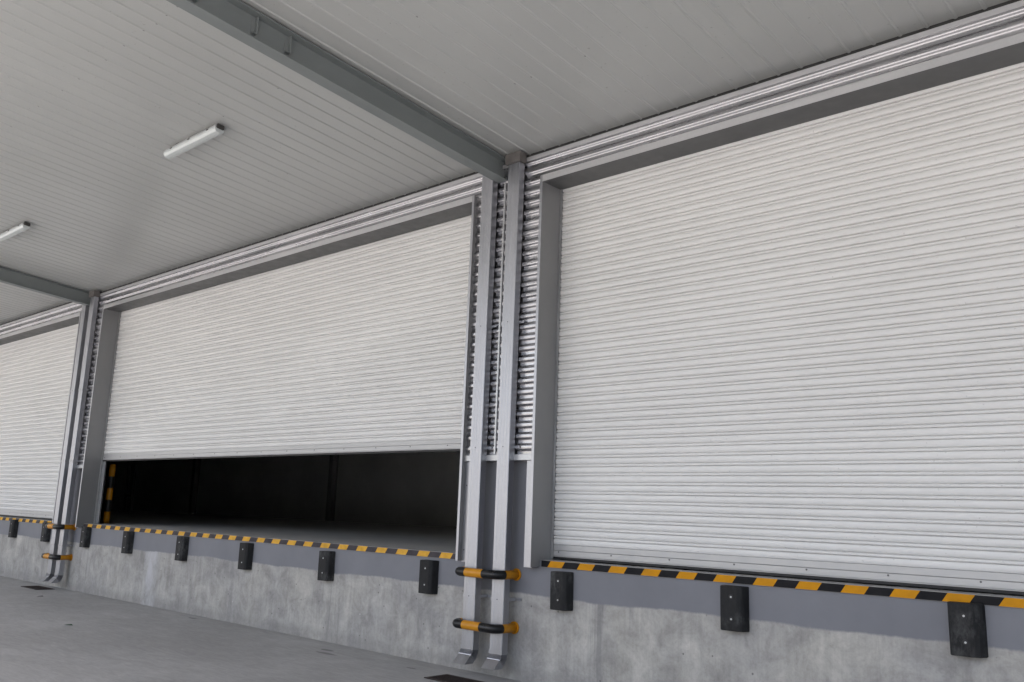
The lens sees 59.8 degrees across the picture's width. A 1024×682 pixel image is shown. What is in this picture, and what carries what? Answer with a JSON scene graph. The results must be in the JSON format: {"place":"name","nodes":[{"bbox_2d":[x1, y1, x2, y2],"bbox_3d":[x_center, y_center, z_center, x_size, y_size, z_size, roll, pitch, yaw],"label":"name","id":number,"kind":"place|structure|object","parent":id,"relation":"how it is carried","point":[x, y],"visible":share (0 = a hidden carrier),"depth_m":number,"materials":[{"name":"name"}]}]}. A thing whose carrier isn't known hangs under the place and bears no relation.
{"place":"outdoors","nodes":[
{"label":"outdoors","id":0,"kind":"place"},
{"bbox_2d":[0,576,521,681],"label":"ground","id":1,"kind":"structure","parent":0,"point":[102,639],"depth_m":10.66,"materials":[{"name":"concrete"}]},
{"bbox_2d":[21,586,52,589],"bbox_3d":[-9.251,4.809,17.355,0.800,0.009,0.340,-8,-15,42],"label":"drain grate","id":2,"kind":"object","parent":1,"relation":"on","point":[38,587],"visible":1,"depth_m":17.29,"materials":[{"name":"metal"}]},
{"bbox_2d":[424,674,482,681],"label":"drain grate","id":3,"kind":"object","parent":1,"relation":"on","point":[447,678],"visible":1,"depth_m":9.39,"materials":[{"name":"metal"}]},
{"bbox_2d":[0,0,1023,681],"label":"warehouse","id":4,"kind":"structure","parent":1,"relation":"on","point":[626,628],"depth_m":10.47,"materials":[{"name":"concrete"}]},
{"bbox_2d":[8,519,18,537],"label":"dock bumper","id":5,"kind":"object","parent":4,"relation":"attached to","point":[13,528],"visible":1,"depth_m":19.48,"materials":[{"name":"rubber"}]},
{"bbox_2d":[0,516,51,523],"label":"dock edge strip","id":6,"kind":"object","parent":4,"relation":"attached to","point":[25,520],"visible":0.71,"depth_m":19.25,"materials":[{"name":"metal"}]},
{"bbox_2d":[0,312,80,522],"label":"roller door","id":7,"kind":"structure","parent":4,"relation":"attached to","point":[37,362],"depth_m":20.37,"materials":[{"name":"metal"}]},
{"bbox_2d":[0,266,90,305],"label":"canopy beam","id":8,"kind":"structure","parent":4,"relation":"attached to","point":[40,285],"depth_m":17.91,"materials":[{"name":"grey metal"}]},
{"bbox_2d":[40,522,50,541],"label":"dock bumper","id":9,"kind":"object","parent":4,"relation":"attached to","point":[45,534],"visible":0.94,"depth_m":18.27,"materials":[{"name":"rubber"}]},
{"bbox_2d":[41,553,72,560],"bbox_3d":[-8.990,4.244,17.526,0.772,0.132,0.348,-8,-15,42],"label":"pipe guard","id":10,"kind":"object","parent":4,"relation":"attached to","point":[55,557],"visible":0.95,"depth_m":17.33,"materials":[{"name":"yellow paint"}]},
{"bbox_2d":[45,523,75,530],"bbox_3d":[-8.969,3.675,17.637,0.772,0.132,0.348,-8,-15,42],"label":"pipe guard","id":11,"kind":"object","parent":4,"relation":"attached to","point":[58,526],"visible":0.93,"depth_m":17.43,"materials":[{"name":"yellow paint"}]},
{"bbox_2d":[40,305,89,581],"bbox_3d":[-8.975,1.869,18.072,0.264,5.822,0.321,-8,-15,42],"label":"downpipe","id":12,"kind":"object","parent":4,"relation":"attached to","point":[54,543],"visible":0.82,"depth_m":18.02,"materials":[{"name":"metal"}]},
{"bbox_2d":[48,290,99,582],"bbox_3d":[-8.693,1.830,17.819,0.282,5.822,0.321,-8,-15,42],"label":"downpipe","id":13,"kind":"object","parent":4,"relation":"attached to","point":[94,295],"visible":1,"depth_m":17.78,"materials":[{"name":"metal"}]},
{"bbox_2d":[79,527,91,547],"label":"dock bumper","id":14,"kind":"object","parent":4,"relation":"attached to","point":[85,537],"visible":1,"depth_m":16.99,"materials":[{"name":"rubber"}]},
{"bbox_2d":[103,464,115,523],"bbox_3d":[-8.154,3.092,18.031,0.200,1.182,0.200,-8,-15,42],"label":"bollard","id":15,"kind":"object","parent":4,"relation":"on","point":[109,494],"visible":1,"depth_m":17.99,"materials":[{"name":"yellow metal"}]},
{"bbox_2d":[121,531,134,553],"bbox_3d":[-6.848,3.586,15.852,0.240,0.385,0.112,-9,-15,41],"label":"dock bumper","id":16,"kind":"object","parent":4,"relation":"attached to","point":[127,542],"visible":1,"depth_m":15.80,"materials":[{"name":"rubber"}]},
{"bbox_2d":[174,536,188,560],"bbox_3d":[-5.403,3.393,14.553,0.240,0.385,0.112,-8,-15,42],"label":"dock bumper","id":17,"kind":"object","parent":4,"relation":"attached to","point":[182,546],"visible":1,"depth_m":14.50,"materials":[{"name":"rubber"}]},
{"bbox_2d":[238,543,253,569],"bbox_3d":[-3.975,3.208,13.270,0.240,0.385,0.112,-8,-15,42],"label":"dock bumper","id":18,"kind":"object","parent":4,"relation":"attached to","point":[245,559],"visible":1,"depth_m":13.22,"materials":[{"name":"rubber"}]},
{"bbox_2d":[83,523,455,558],"bbox_3d":[-4.441,3.055,13.874,10.562,0.076,0.116,-8,-15,42],"label":"dock edge strip","id":19,"kind":"object","parent":4,"relation":"attached to","point":[397,551],"visible":0.97,"depth_m":12.61,"materials":[{"name":"metal"}]},
{"bbox_2d":[75,195,477,561],"bbox_3d":[-4.309,0.829,14.275,10.782,4.630,0.418,-8,-15,42],"label":"roller door","id":20,"kind":"structure","parent":4,"relation":"attached to","point":[353,342],"depth_m":13.54,"materials":[{"name":"metal"}]},
{"bbox_2d":[317,551,335,580],"bbox_3d":[-2.496,3.015,11.940,0.240,0.385,0.112,-9,-15,41],"label":"dock bumper","id":21,"kind":"object","parent":4,"relation":"attached to","point":[326,565],"visible":1,"depth_m":11.89,"materials":[{"name":"rubber"}]},
{"bbox_2d":[166,0,507,182],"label":"canopy beam","id":22,"kind":"structure","parent":4,"relation":"attached to","point":[246,24],"depth_m":9.07,"materials":[{"name":"grey metal"}]},
{"bbox_2d":[418,560,438,593],"bbox_3d":[-0.998,2.808,10.597,0.240,0.385,0.112,-8,-15,42],"label":"dock bumper","id":23,"kind":"object","parent":4,"relation":"attached to","point":[428,576],"visible":1,"depth_m":10.55,"materials":[{"name":"rubber"}]},
{"bbox_2d":[453,176,497,664],"bbox_3d":[-0.342,0.673,10.327,0.264,5.822,0.321,-8,-15,42],"label":"downpipe","id":24,"kind":"object","parent":4,"relation":"attached to","point":[472,595],"visible":0.95,"depth_m":10.26,"materials":[{"name":"metal"}]},
{"bbox_2d":[452,618,518,633],"bbox_3d":[-0.325,3.111,9.738,0.772,0.132,0.348,-8,-15,42],"label":"pipe guard","id":25,"kind":"object","parent":4,"relation":"attached to","point":[511,627],"visible":0.94,"depth_m":9.56,"materials":[{"name":"yellow paint"}]},
{"bbox_2d":[455,566,520,580],"bbox_3d":[-0.301,2.564,9.841,0.772,0.132,0.348,-8,-15,42],"label":"pipe guard","id":26,"kind":"object","parent":4,"relation":"attached to","point":[514,574],"visible":0.97,"depth_m":9.66,"materials":[{"name":"yellow paint"}]},
{"bbox_2d":[481,151,526,669],"bbox_3d":[-0.029,0.630,10.047,0.282,5.822,0.321,-8,-15,42],"label":"downpipe","id":27,"kind":"object","parent":4,"relation":"attached to","point":[515,163],"visible":1,"depth_m":9.99,"materials":[{"name":"metal"}]},
{"bbox_2d":[0,0,1009,324],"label":"canopy","id":28,"kind":"object","parent":4,"relation":"attached to","point":[104,104],"visible":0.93,"depth_m":9.73,"materials":[{"name":"metal"}]},
{"bbox_2d":[0,222,30,241],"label":"batten lamp","id":29,"kind":"object","parent":28,"relation":"attached to","point":[15,230],"visible":1,"depth_m":14.89,"materials":[{"name":"plastic"}]},
{"bbox_2d":[164,123,224,158],"bbox_3d":[-3.938,-2.477,11.017,1.292,0.138,0.140,-8,-20,42],"label":"batten lamp","id":30,"kind":"object","parent":28,"relation":"attached to","point":[197,139],"visible":1,"depth_m":10.92,"materials":[{"name":"grey plastic"}]},
{"bbox_2d":[550,571,573,610],"bbox_3d":[0.511,2.595,9.244,0.240,0.385,0.112,-9,-15,41],"label":"dock bumper","id":31,"kind":"object","parent":4,"relation":"attached to","point":[561,590],"visible":1,"depth_m":9.20,"materials":[{"name":"rubber"}]},
{"bbox_2d":[720,585,749,631],"bbox_3d":[1.978,2.381,7.929,0.240,0.385,0.112,-8,-15,42],"label":"dock bumper","id":32,"kind":"object","parent":4,"relation":"attached to","point":[734,608],"visible":1,"depth_m":7.89,"materials":[{"name":"rubber"}]},
{"bbox_2d":[524,32,1023,594],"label":"roller door","id":33,"kind":"structure","parent":4,"relation":"attached to","point":[790,334],"depth_m":8.18,"materials":[{"name":"metal"}]},
{"bbox_2d":[541,560,1023,608],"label":"dock edge strip","id":34,"kind":"object","parent":4,"relation":"attached to","point":[941,596],"visible":0.99,"depth_m":7.59,"materials":[{"name":"paint"}]},
{"bbox_2d":[947,601,987,657],"bbox_3d":[3.404,2.157,6.657,0.240,0.385,0.112,-9,-15,41],"label":"dock bumper","id":35,"kind":"object","parent":4,"relation":"attached to","point":[967,629],"visible":1,"depth_m":6.62,"materials":[{"name":"rubber"}]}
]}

